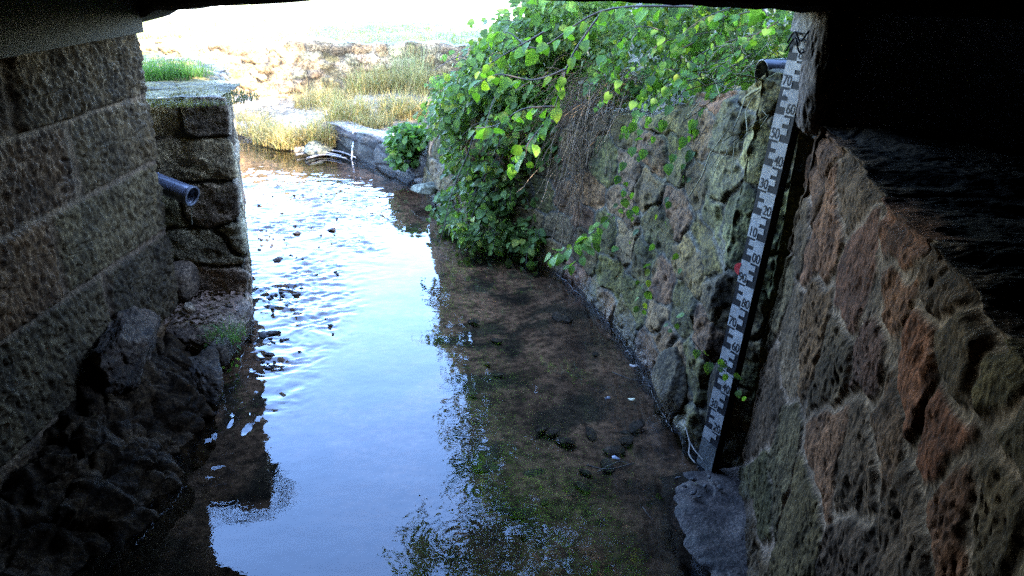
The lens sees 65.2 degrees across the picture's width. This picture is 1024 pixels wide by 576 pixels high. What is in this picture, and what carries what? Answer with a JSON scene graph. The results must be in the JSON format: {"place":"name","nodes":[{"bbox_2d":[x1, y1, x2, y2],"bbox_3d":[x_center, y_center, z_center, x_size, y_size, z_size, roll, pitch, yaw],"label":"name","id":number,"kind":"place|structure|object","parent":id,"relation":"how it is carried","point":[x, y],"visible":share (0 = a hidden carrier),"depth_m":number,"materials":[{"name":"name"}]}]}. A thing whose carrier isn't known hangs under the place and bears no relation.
{"place":"outdoors","nodes":[
{"label":"outdoors","id":0,"kind":"place"},
{"bbox_2d":[136,486,186,545],"bbox_3d":[-1.417,0.916,3.240,0.041,0.005,0.378,5,22,9],"label":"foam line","id":1,"kind":"object","parent":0,"point":[160,515],"visible":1,"depth_m":3.24,"materials":[{"name":"white liquid"}]},
{"bbox_2d":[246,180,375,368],"bbox_3d":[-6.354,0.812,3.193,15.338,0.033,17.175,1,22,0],"label":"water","id":2,"kind":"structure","parent":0,"point":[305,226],"depth_m":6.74,"materials":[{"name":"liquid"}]},
{"bbox_2d":[165,295,254,356],"bbox_3d":[-1.745,0.236,4.620,0.427,0.251,0.614,1,22,0],"label":"ledge stone","id":3,"kind":"object","parent":2,"relation":"on","point":[183,331],"visible":0.5,"depth_m":4.45,"materials":[{"name":"grey stone"}]},
{"bbox_2d":[173,260,199,302],"bbox_3d":[-1.929,-0.037,4.648,0.187,0.227,0.245,1,22,0],"label":"step stone","id":4,"kind":"object","parent":3,"relation":"on","point":[187,277],"visible":0.62,"depth_m":4.58,"materials":[{"name":"grey stone"}]},
{"bbox_2d":[182,302,195,313],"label":"broken stone","id":5,"kind":"object","parent":3,"relation":"on","point":[188,307],"visible":1,"depth_m":4.44,"materials":[{"name":"grey stone"}]},
{"bbox_2d":[163,290,250,324],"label":"leaf litter","id":6,"kind":"object","parent":3,"relation":"on","point":[202,309],"visible":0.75,"depth_m":4.55,"materials":[{"name":"brown plant"}]},
{"bbox_2d":[191,313,252,344],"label":"grass tuft","id":7,"kind":"object","parent":3,"relation":"on","point":[230,331],"visible":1,"depth_m":4.29,"materials":[{"name":"green plant"}]},
{"bbox_2d":[203,330,240,383],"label":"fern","id":8,"kind":"object","parent":3,"relation":"attached to","point":[232,362],"visible":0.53,"depth_m":4.34,"materials":[{"name":"green plant"}]},
{"bbox_2d":[259,331,266,340],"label":"pebble","id":9,"kind":"object","parent":2,"relation":"in","point":[262,334],"visible":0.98,"depth_m":4.77,"materials":[{"name":"grey stone"}]},
{"bbox_2d":[265,352,273,356],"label":"pebble","id":10,"kind":"object","parent":2,"relation":"on","point":[269,354],"visible":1,"depth_m":4.55,"materials":[{"name":"grey stone"}]},
{"bbox_2d":[265,330,280,335],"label":"pebble","id":11,"kind":"object","parent":2,"relation":"on","point":[272,333],"visible":1,"depth_m":4.80,"materials":[{"name":"grey stone"}]},
{"bbox_2d":[273,256,282,262],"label":"pebble","id":12,"kind":"object","parent":2,"relation":"on","point":[278,258],"visible":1,"depth_m":5.99,"materials":[{"name":"grey stone"}]},
{"bbox_2d":[296,152,341,155],"bbox_3d":[-2.187,-1.531,9.118,0.523,0.025,0.180,1,22,0],"label":"driftwood","id":13,"kind":"object","parent":2,"relation":"on","point":[303,153],"visible":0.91,"depth_m":9.08,"materials":[{"name":"grey wood"}]},
{"bbox_2d":[306,154,346,158],"bbox_3d":[-2.076,-1.478,8.996,0.451,0.025,0.197,-1,22,-6],"label":"driftwood","id":14,"kind":"object","parent":2,"relation":"on","point":[310,157],"visible":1,"depth_m":9.01,"materials":[{"name":"grey wood"}]},
{"bbox_2d":[327,228,335,231],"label":"pebble","id":15,"kind":"object","parent":2,"relation":"on","point":[331,230],"visible":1,"depth_m":6.65,"materials":[{"name":"grey stone"}]},
{"bbox_2d":[331,150,356,157],"bbox_3d":[-1.969,-1.549,9.175,0.631,0.025,0.097,17,27,34],"label":"driftwood","id":16,"kind":"object","parent":2,"relation":"on","point":[343,152],"visible":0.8,"depth_m":9.19,"materials":[{"name":"grey wood"}]},
{"bbox_2d":[586,463,633,469],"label":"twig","id":17,"kind":"object","parent":2,"relation":"on","point":[607,469],"visible":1,"depth_m":3.60,"materials":[{"name":"brown wood"}]},
{"bbox_2d":[597,461,630,472],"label":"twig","id":18,"kind":"object","parent":2,"relation":"on","point":[612,464],"visible":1,"depth_m":3.63,"materials":[{"name":"brown wood"}]},
{"bbox_2d":[558,275,671,428],"bbox_3d":[0.606,0.297,4.885,0.108,0.005,2.155,-3,23,-12],"label":"foam line","id":19,"kind":"object","parent":2,"relation":"on","point":[623,342],"visible":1,"depth_m":4.84,"materials":[{"name":"grey liquid"}]},
{"bbox_2d":[685,426,702,462],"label":"twig","id":20,"kind":"object","parent":2,"relation":"on","point":[692,447],"visible":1,"depth_m":3.69,"materials":[{"name":"grey wood"}]},
{"bbox_2d":[655,466,747,575],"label":"boulder","id":21,"kind":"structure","parent":2,"relation":"on","point":[707,529],"depth_m":3.27,"materials":[{"name":"grey stone"}]},
{"bbox_2d":[696,12,815,471],"bbox_3d":[0.987,-0.077,3.267,0.236,2.007,0.118,1,22,0],"label":"staff gauge","id":22,"kind":"object","parent":21,"relation":"on","point":[782,141],"visible":0.93,"depth_m":3.22,"materials":[{"name":"white metal"}]},
{"bbox_2d":[693,341,745,400],"bbox_3d":[0.843,0.338,3.248,0.238,0.224,0.101,10,24,20],"label":"seedling","id":23,"kind":"object","parent":22,"relation":"attached to","point":[708,367],"visible":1,"depth_m":3.23,"materials":[{"name":"green plant"}]},
{"bbox_2d":[734,263,740,274],"bbox_3d":[0.938,-0.083,3.327,0.008,0.052,0.035,-10,25,-25],"label":"red marker","id":24,"kind":"object","parent":22,"relation":"attached to","point":[737,267],"visible":1,"depth_m":3.33,"materials":[{"name":"plastic"}]},
{"bbox_2d":[166,5,523,23],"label":"path","id":25,"kind":"structure","parent":0,"point":[319,13],"depth_m":16.20,"materials":[{"name":"white"}]},
{"bbox_2d":[148,142,699,575],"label":"stream water","id":26,"kind":"structure","parent":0,"point":[341,451],"depth_m":4.17,"materials":[{"name":"blue liquid"}]},
{"bbox_2d":[0,34,177,490],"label":"abutment wall","id":27,"kind":"structure","parent":26,"relation":"on","point":[86,253],"depth_m":3.46,"materials":[{"name":"stone"}]},
{"bbox_2d":[0,332,217,575],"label":"rock ledge","id":28,"kind":"object","parent":26,"relation":"on","point":[96,484],"visible":0.82,"depth_m":3.29,"materials":[{"name":"grey stone"}]},
{"bbox_2d":[88,305,160,396],"bbox_3d":[-1.845,0.312,3.850,0.245,0.386,0.642,1,22,0],"label":"boulder","id":29,"kind":"object","parent":28,"relation":"on","point":[121,353],"visible":0.89,"depth_m":3.69,"materials":[{"name":"grey stone"}]},
{"bbox_2d":[142,51,254,342],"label":"wing wall","id":30,"kind":"structure","parent":26,"relation":"on","point":[199,147],"depth_m":4.62,"materials":[{"name":"grey stone"}]},
{"bbox_2d":[142,51,213,81],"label":"grass tuft","id":31,"kind":"object","parent":30,"relation":"on","point":[157,72],"visible":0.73,"depth_m":5.08,"materials":[{"name":"green plant"}]},
{"bbox_2d":[156,172,199,206],"bbox_3d":[-1.949,-0.576,4.397,0.477,0.212,0.116,9,23,17],"label":"drain pipe","id":32,"kind":"object","parent":30,"relation":"attached to","point":[182,192],"visible":0.55,"depth_m":4.33,"materials":[{"name":"grey plastic"}]},
{"bbox_2d":[158,61,222,78],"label":"grass tuft","id":33,"kind":"object","parent":30,"relation":"on","point":[210,72],"visible":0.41,"depth_m":5.18,"materials":[{"name":"green plant"}]},
{"bbox_2d":[146,83,259,107],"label":"dry turf","id":34,"kind":"structure","parent":30,"relation":"on","point":[242,96],"depth_m":4.40,"materials":[{"name":"beige plant"}]},
{"bbox_2d":[185,346,223,405],"bbox_3d":[-1.601,0.480,4.109,0.233,0.281,0.383,-10,25,-26],"label":"boulder","id":35,"kind":"object","parent":26,"relation":"on","point":[205,370],"visible":0.66,"depth_m":4.05,"materials":[{"name":"grey stone"}]},
{"bbox_2d":[210,337,232,366],"bbox_3d":[-1.550,0.340,4.259,0.100,0.142,0.154,1,22,0],"label":"boulder","id":36,"kind":"object","parent":35,"relation":"on","point":[225,351],"visible":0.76,"depth_m":4.22,"materials":[{"name":"grey stone"}]},
{"bbox_2d":[321,120,426,187],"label":"wall","id":37,"kind":"structure","parent":26,"relation":"on","point":[369,150],"depth_m":8.84,"materials":[{"name":"grey stone"}]},
{"bbox_2d":[382,122,428,172],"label":"leafy clump","id":38,"kind":"object","parent":37,"relation":"on","point":[404,142],"visible":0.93,"depth_m":8.03,"materials":[{"name":"green plant"}]},
{"bbox_2d":[467,318,479,323],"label":"bed stone","id":39,"kind":"object","parent":26,"relation":"on","point":[473,321],"visible":1,"depth_m":5.23,"materials":[{"name":"grey stone"}]},
{"bbox_2d":[482,443,497,453],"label":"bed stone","id":40,"kind":"object","parent":26,"relation":"on","point":[488,448],"visible":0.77,"depth_m":3.87,"materials":[{"name":"grey stone"}]},
{"bbox_2d":[491,338,501,342],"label":"bed stone","id":41,"kind":"object","parent":26,"relation":"on","point":[497,340],"visible":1,"depth_m":4.98,"materials":[{"name":"grey stone"}]},
{"bbox_2d":[493,373,504,376],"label":"bed stone","id":42,"kind":"object","parent":26,"relation":"on","point":[497,374],"visible":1,"depth_m":4.57,"materials":[{"name":"grey stone"}]},
{"bbox_2d":[506,506,528,521],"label":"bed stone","id":43,"kind":"object","parent":26,"relation":"on","point":[517,514],"visible":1,"depth_m":3.41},
{"bbox_2d":[407,0,642,275],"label":"shrub","id":44,"kind":"object","parent":26,"relation":"on","point":[446,117],"visible":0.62,"depth_m":6.06,"materials":[{"name":"green plant"}]},
{"bbox_2d":[536,425,548,431],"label":"bed stone","id":45,"kind":"object","parent":26,"relation":"on","point":[542,429],"visible":1,"depth_m":4.05,"materials":[{"name":"grey stone"}]},
{"bbox_2d":[539,498,548,505],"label":"bed stone","id":46,"kind":"object","parent":26,"relation":"on","point":[543,502],"visible":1,"depth_m":3.50,"materials":[{"name":"green stone"}]},
{"bbox_2d":[545,427,558,436],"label":"bed stone","id":47,"kind":"object","parent":26,"relation":"on","point":[551,432],"visible":1,"depth_m":4.03,"materials":[{"name":"grey stone"}]},
{"bbox_2d":[551,312,562,322],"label":"bed stone","id":48,"kind":"object","parent":26,"relation":"on","point":[555,316],"visible":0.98,"depth_m":5.34,"materials":[{"name":"grey stone"}]},
{"bbox_2d":[554,437,574,445],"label":"bed stone","id":49,"kind":"object","parent":26,"relation":"on","point":[564,441],"visible":1,"depth_m":3.95,"materials":[{"name":"grey stone"}]},
{"bbox_2d":[560,315,572,322],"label":"bed stone","id":50,"kind":"object","parent":26,"relation":"on","point":[566,318],"visible":0.99,"depth_m":5.29,"materials":[{"name":"grey stone"}]},
{"bbox_2d":[578,469,592,476],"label":"bed stone","id":51,"kind":"object","parent":26,"relation":"on","point":[585,472],"visible":1,"depth_m":3.71,"materials":[{"name":"grey stone"}]},
{"bbox_2d":[585,426,596,440],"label":"bed stone","id":52,"kind":"object","parent":26,"relation":"on","point":[591,434],"visible":1,"depth_m":4.02,"materials":[{"name":"grey stone"}]},
{"bbox_2d":[600,458,614,473],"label":"bed stone","id":53,"kind":"object","parent":26,"relation":"on","point":[604,462],"visible":0.88,"depth_m":3.77,"materials":[{"name":"grey stone"}]},
{"bbox_2d":[602,445,625,455],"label":"bed stone","id":54,"kind":"object","parent":26,"relation":"on","point":[614,450],"visible":0.99,"depth_m":3.89,"materials":[{"name":"grey stone"}]},
{"bbox_2d":[423,68,813,468],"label":"retaining wall","id":55,"kind":"structure","parent":26,"relation":"on","point":[704,232],"depth_m":4.18,"materials":[{"name":"grey stone"}]},
{"bbox_2d":[411,182,436,194],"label":"bank stone","id":56,"kind":"object","parent":55,"relation":"on","point":[428,188],"visible":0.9,"depth_m":7.42,"materials":[{"name":"grey stone"}]},
{"bbox_2d":[544,213,614,275],"bbox_3d":[0.516,-0.334,5.085,0.626,0.429,0.246,-9,24,-24],"label":"hanging branch","id":57,"kind":"object","parent":55,"relation":"attached to","point":[583,241],"visible":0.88,"depth_m":5.05,"materials":[{"name":"green plant"}]},
{"bbox_2d":[613,188,628,213],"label":"seedling","id":58,"kind":"object","parent":55,"relation":"attached to","point":[624,202],"visible":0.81,"depth_m":4.61,"materials":[{"name":"green plant"}]},
{"bbox_2d":[633,268,652,314],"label":"seedling","id":59,"kind":"object","parent":55,"relation":"attached to","point":[648,294],"visible":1,"depth_m":4.18,"materials":[{"name":"green plant"}]},
{"bbox_2d":[611,123,705,284],"bbox_3d":[0.821,-0.483,4.134,0.142,1.082,0.796,-15,27,-34],"label":"trailing vine","id":60,"kind":"object","parent":55,"relation":"hanging from","point":[690,154],"visible":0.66,"depth_m":4.16,"materials":[{"name":"green plant"}]},
{"bbox_2d":[652,346,687,418],"bbox_3d":[0.847,0.481,4.041,0.207,0.349,0.322,-4,23,-13],"label":"boulder","id":61,"kind":"object","parent":55,"relation":"attached to","point":[669,381],"visible":0.61,"depth_m":3.98,"materials":[{"name":"grey stone"}]},
{"bbox_2d":[663,312,686,332],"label":"seedling","id":62,"kind":"object","parent":55,"relation":"attached to","point":[679,315],"visible":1,"depth_m":3.86,"materials":[{"name":"green plant"}]},
{"bbox_2d":[672,252,682,273],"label":"seedling","id":63,"kind":"object","parent":55,"relation":"attached to","point":[675,256],"visible":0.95,"depth_m":4.02,"materials":[{"name":"green plant"}]},
{"bbox_2d":[593,6,778,221],"bbox_3d":[0.845,-0.917,4.253,0.543,1.172,1.059,-7,24,-21],"label":"hanging branch","id":64,"kind":"object","parent":55,"relation":"attached to","point":[711,21],"visible":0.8,"depth_m":4.10,"materials":[{"name":"green plant"}]},
{"bbox_2d":[672,43,786,196],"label":"dead stems","id":65,"kind":"object","parent":55,"relation":"on","point":[724,87],"visible":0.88,"depth_m":3.24,"materials":[{"name":"brown plant"}]},
{"bbox_2d":[754,58,786,81],"bbox_3d":[1.321,-0.923,3.401,0.570,0.154,0.124,-3,23,-11],"label":"drain pipe","id":66,"kind":"object","parent":55,"relation":"attached to","point":[768,64],"visible":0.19,"depth_m":3.33,"materials":[{"name":"black plastic"}]},
{"bbox_2d":[620,430,629,434],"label":"bed stone","id":67,"kind":"object","parent":26,"relation":"on","point":[624,432],"visible":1,"depth_m":4.05,"materials":[{"name":"grey stone"}]},
{"bbox_2d":[618,436,632,445],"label":"bed stone","id":68,"kind":"object","parent":26,"relation":"on","point":[627,440],"visible":1,"depth_m":3.96,"materials":[{"name":"grey stone"}]},
{"bbox_2d":[629,419,645,433],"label":"bed stone","id":69,"kind":"object","parent":26,"relation":"on","point":[636,425],"visible":1,"depth_m":4.10,"materials":[{"name":"grey stone"}]},
{"bbox_2d":[738,123,1023,575],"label":"abutment wall","id":70,"kind":"structure","parent":26,"relation":"on","point":[885,436],"depth_m":1.89,"materials":[{"name":"stone"}]},
{"bbox_2d":[795,4,856,136],"bbox_3d":[1.126,-0.791,2.883,0.144,0.492,0.206,1,22,0],"label":"corner stone","id":71,"kind":"object","parent":70,"relation":"on","point":[826,58],"visible":0.88,"depth_m":2.81,"materials":[{"name":"stone"}]},
{"bbox_2d":[450,429,468,437],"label":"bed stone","id":72,"kind":"object","parent":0,"point":[459,433],"visible":1,"depth_m":3.99,"materials":[{"name":"grey stone"}]},
{"bbox_2d":[465,484,474,491],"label":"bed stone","id":73,"kind":"object","parent":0,"point":[469,487],"visible":1,"depth_m":3.58,"materials":[{"name":"grey stone"}]},
{"bbox_2d":[474,462,500,472],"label":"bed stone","id":74,"kind":"object","parent":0,"point":[481,467],"visible":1,"depth_m":3.72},
{"bbox_2d":[485,449,499,462],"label":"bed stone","id":75,"kind":"object","parent":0,"point":[492,456],"visible":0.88,"depth_m":3.81,"materials":[{"name":"grey stone"}]},
{"bbox_2d":[492,499,506,513],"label":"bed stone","id":76,"kind":"object","parent":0,"point":[499,506],"visible":0.96,"depth_m":3.46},
{"bbox_2d":[518,522,534,538],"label":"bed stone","id":77,"kind":"object","parent":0,"point":[526,530],"visible":1,"depth_m":3.32,"materials":[{"name":"grey stone"}]},
{"bbox_2d":[522,468,544,476],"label":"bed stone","id":78,"kind":"object","parent":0,"point":[533,472],"visible":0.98,"depth_m":3.70,"materials":[{"name":"stone"}]},
{"bbox_2d":[137,0,1023,160],"bbox_3d":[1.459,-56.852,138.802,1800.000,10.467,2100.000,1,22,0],"label":"ground","id":79,"kind":"structure","parent":0,"point":[286,112],"depth_m":12.65,"materials":[{"name":"soil"}]},
{"bbox_2d":[236,121,263,135],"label":"bank stone","id":80,"kind":"object","parent":79,"relation":"on","point":[246,128],"visible":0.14,"depth_m":10.12,"materials":[{"name":"beige stone"}]},
{"bbox_2d":[235,104,277,129],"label":"dry grass clump","id":81,"kind":"object","parent":79,"relation":"on","point":[247,116],"visible":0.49,"depth_m":10.33,"materials":[{"name":"beige plant"}]},
{"bbox_2d":[236,112,285,136],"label":"dry grass clump","id":82,"kind":"object","parent":79,"relation":"on","point":[247,130],"visible":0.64,"depth_m":9.84,"materials":[{"name":"beige plant"}]},
{"bbox_2d":[237,114,300,146],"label":"dry grass clump","id":83,"kind":"object","parent":79,"relation":"on","point":[260,134],"visible":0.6,"depth_m":9.57,"materials":[{"name":"beige plant"}]},
{"bbox_2d":[250,117,316,149],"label":"dry grass clump","id":84,"kind":"object","parent":79,"relation":"on","point":[283,139],"visible":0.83,"depth_m":9.37,"materials":[{"name":"beige plant"}]},
{"bbox_2d":[277,103,353,146],"bbox_3d":[-2.213,-1.951,9.457,1.282,0.462,1.339,1,22,0],"label":"dry grass clump","id":85,"kind":"object","parent":79,"relation":"on","point":[316,132],"visible":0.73,"depth_m":9.31,"materials":[{"name":"beige plant"}]},
{"bbox_2d":[281,79,354,110],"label":"dry grass clump","id":86,"kind":"object","parent":79,"relation":"on","point":[303,99],"visible":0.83,"depth_m":10.66,"materials":[{"name":"beige plant"}]},
{"bbox_2d":[304,140,332,155],"bbox_3d":[-2.226,-1.606,9.223,0.288,0.161,0.397,1,22,0],"label":"bank stone","id":87,"kind":"object","parent":79,"relation":"on","point":[314,147],"visible":0.95,"depth_m":9.15,"materials":[{"name":"beige stone"}]},
{"bbox_2d":[138,36,499,98],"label":"boundary wall","id":88,"kind":"structure","parent":79,"relation":"on","point":[264,68],"depth_m":11.27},
{"bbox_2d":[137,4,523,44],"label":"lawn grass","id":89,"kind":"structure","parent":79,"relation":"on","point":[391,38],"depth_m":13.15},
{"bbox_2d":[285,81,395,121],"bbox_3d":[-2.004,-2.272,9.685,1.427,0.510,1.410,1,22,0],"label":"dry grass clump","id":90,"kind":"object","parent":79,"relation":"on","point":[342,107],"visible":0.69,"depth_m":9.65,"materials":[{"name":"beige plant"}]},
{"bbox_2d":[325,57,400,95],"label":"dry grass clump","id":91,"kind":"object","parent":79,"relation":"on","point":[371,87],"visible":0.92,"depth_m":10.79,"materials":[{"name":"beige plant"}]},
{"bbox_2d":[342,103,398,129],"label":"dry grass clump","id":92,"kind":"object","parent":79,"relation":"on","point":[375,121],"visible":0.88,"depth_m":9.39,"materials":[{"name":"beige plant"}]},
{"bbox_2d":[351,56,435,92],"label":"dry grass clump","id":93,"kind":"object","parent":79,"relation":"on","point":[394,87],"visible":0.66,"depth_m":10.85,"materials":[{"name":"beige plant"}]},
{"bbox_2d":[360,81,432,120],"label":"dry grass clump","id":94,"kind":"object","parent":79,"relation":"on","point":[402,111],"visible":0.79,"depth_m":9.73,"materials":[{"name":"beige plant"}]},
{"bbox_2d":[379,36,449,88],"bbox_3d":[-1.344,-3.180,11.088,1.055,0.745,1.040,1,22,0],"label":"grass clump","id":95,"kind":"object","parent":79,"relation":"on","point":[394,66],"visible":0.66,"depth_m":10.99,"materials":[{"name":"plant"}]},
{"bbox_2d":[388,59,454,94],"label":"dry grass clump","id":96,"kind":"object","parent":79,"relation":"on","point":[423,81],"visible":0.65,"depth_m":10.75,"materials":[{"name":"beige plant"}]},
{"bbox_2d":[0,0,1023,147],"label":"bridge","id":97,"kind":"structure","parent":79,"relation":"on","point":[953,66],"depth_m":2.95,"materials":[{"name":"concrete"}]},
{"bbox_2d":[459,5,693,179],"bbox_3d":[0.236,-1.093,4.495,1.412,0.998,0.533,17,27,34],"label":"hanging branch","id":98,"kind":"object","parent":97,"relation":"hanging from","point":[555,113],"visible":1,"depth_m":4.59,"materials":[{"name":"green plant"}]},
{"bbox_2d":[508,38,682,296],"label":"dead stems","id":99,"kind":"object","parent":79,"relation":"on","point":[592,102],"visible":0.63,"depth_m":5.38,"materials":[{"name":"brown plant"}]},
{"bbox_2d":[507,0,793,111],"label":"creeper","id":100,"kind":"object","parent":79,"relation":"on","point":[780,36],"visible":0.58,"depth_m":4.82,"materials":[{"name":"green plant"}]},
{"bbox_2d":[575,481,590,493],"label":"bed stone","id":101,"kind":"object","parent":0,"point":[583,487],"visible":1,"depth_m":3.61,"materials":[{"name":"grey stone"}]},
{"bbox_2d":[705,362,732,426],"bbox_3d":[0.965,0.544,3.694,0.112,0.445,0.176,-5,23,-16],"label":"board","id":102,"kind":"object","parent":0,"point":[712,380],"visible":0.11,"depth_m":3.67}
]}

